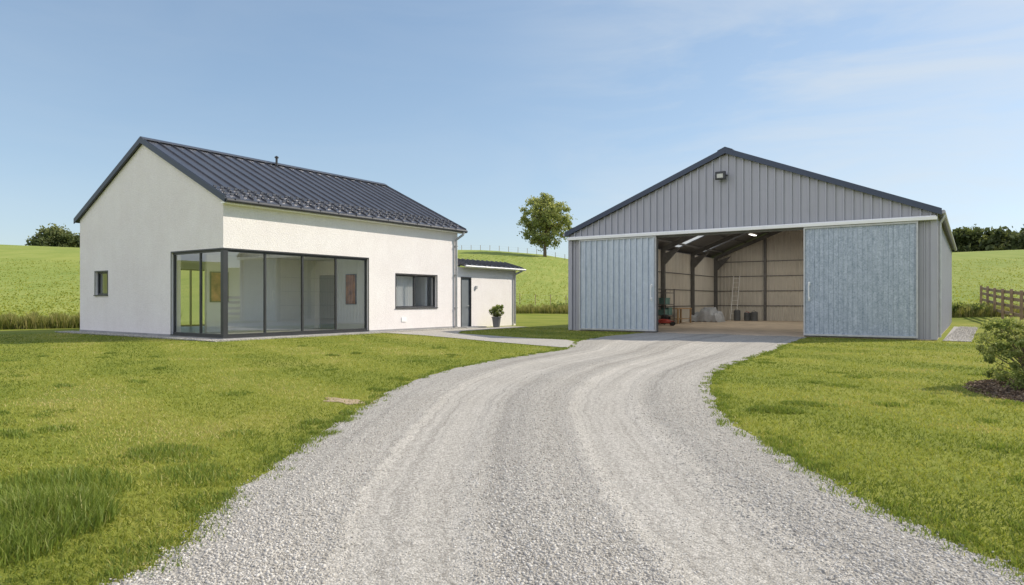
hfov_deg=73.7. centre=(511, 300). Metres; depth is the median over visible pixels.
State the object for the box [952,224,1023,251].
distant wood
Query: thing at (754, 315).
drum
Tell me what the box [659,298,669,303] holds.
storage crate
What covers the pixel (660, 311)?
storage crate
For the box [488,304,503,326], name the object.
potted plant
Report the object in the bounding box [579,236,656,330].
door
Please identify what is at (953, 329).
side path
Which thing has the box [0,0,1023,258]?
sky
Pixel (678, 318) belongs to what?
workbench
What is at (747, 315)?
drum
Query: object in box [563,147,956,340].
barn
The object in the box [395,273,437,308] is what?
window
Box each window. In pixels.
[93,270,107,295]
[170,248,368,337]
[181,269,204,325]
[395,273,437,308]
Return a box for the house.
[74,136,525,339]
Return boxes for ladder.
[730,276,739,319]
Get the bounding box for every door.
[320,275,333,328]
[461,277,470,326]
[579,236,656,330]
[803,221,917,337]
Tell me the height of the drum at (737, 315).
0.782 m
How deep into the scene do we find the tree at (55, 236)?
140.37 m
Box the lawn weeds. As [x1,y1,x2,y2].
[0,337,1023,584]
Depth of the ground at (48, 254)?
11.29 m
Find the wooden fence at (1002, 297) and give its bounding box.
[980,286,1023,320]
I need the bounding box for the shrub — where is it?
[974,314,1023,390]
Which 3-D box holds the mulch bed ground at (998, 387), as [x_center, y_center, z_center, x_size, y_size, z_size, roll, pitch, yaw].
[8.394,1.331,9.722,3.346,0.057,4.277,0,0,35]
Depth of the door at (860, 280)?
24.37 m
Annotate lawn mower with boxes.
[658,314,674,325]
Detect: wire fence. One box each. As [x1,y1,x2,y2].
[461,245,567,257]
[516,294,551,304]
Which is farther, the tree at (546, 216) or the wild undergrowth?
the tree at (546, 216)
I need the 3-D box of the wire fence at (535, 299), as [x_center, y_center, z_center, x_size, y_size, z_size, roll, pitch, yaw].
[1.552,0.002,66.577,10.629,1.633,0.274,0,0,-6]
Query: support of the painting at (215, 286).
attached to the house
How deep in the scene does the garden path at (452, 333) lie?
24.93 m
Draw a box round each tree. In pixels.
[25,223,79,247]
[517,192,576,256]
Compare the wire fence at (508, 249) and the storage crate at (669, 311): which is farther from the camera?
the wire fence at (508, 249)
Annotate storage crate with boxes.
[658,309,667,314]
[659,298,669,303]
[661,308,671,314]
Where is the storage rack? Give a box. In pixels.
[658,289,674,324]
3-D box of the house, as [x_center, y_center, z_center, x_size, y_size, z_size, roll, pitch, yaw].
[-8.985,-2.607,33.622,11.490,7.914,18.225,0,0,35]
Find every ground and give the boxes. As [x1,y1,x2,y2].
[0,244,1023,584]
[324,397,371,403]
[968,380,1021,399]
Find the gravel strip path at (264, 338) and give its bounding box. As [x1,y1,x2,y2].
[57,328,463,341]
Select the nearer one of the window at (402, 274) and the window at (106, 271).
the window at (106, 271)
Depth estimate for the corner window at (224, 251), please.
24.70 m
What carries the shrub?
on the mulch bed ground at (998, 387)
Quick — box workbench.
[667,308,691,323]
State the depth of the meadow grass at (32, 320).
33.85 m
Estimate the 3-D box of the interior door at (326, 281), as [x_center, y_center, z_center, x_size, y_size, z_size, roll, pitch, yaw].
[-8.218,0.042,30.455,1.080,2.365,0.112,0,0,35]
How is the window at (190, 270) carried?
in the house
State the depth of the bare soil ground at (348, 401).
9.21 m
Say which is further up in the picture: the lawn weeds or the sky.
the sky
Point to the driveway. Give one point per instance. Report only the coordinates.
(639, 354)
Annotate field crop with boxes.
[0,254,1023,317]
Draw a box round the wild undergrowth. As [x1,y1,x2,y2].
[548,300,998,314]
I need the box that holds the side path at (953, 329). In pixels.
[944,327,972,339]
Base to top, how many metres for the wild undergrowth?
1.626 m
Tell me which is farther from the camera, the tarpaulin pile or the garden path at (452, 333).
the tarpaulin pile
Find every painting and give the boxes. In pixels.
[210,272,228,301]
[345,274,355,303]
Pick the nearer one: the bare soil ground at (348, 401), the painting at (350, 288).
the bare soil ground at (348, 401)
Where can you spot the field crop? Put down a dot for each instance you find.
(76, 298)
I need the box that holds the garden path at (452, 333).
[388,326,574,346]
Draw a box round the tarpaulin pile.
[689,307,724,321]
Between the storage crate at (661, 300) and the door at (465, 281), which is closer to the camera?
the door at (465, 281)
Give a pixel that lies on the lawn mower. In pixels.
(665, 318)
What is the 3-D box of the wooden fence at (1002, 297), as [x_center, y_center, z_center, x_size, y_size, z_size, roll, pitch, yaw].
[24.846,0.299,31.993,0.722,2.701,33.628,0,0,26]
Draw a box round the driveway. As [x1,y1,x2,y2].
[108,332,1023,584]
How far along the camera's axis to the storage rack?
38.12 m
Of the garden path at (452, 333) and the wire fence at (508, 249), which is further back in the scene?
the wire fence at (508, 249)
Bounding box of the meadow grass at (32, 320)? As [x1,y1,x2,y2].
[0,300,1023,329]
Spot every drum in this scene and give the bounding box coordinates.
[734,309,740,320]
[744,311,750,320]
[751,311,757,320]
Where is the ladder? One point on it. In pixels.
(732, 295)

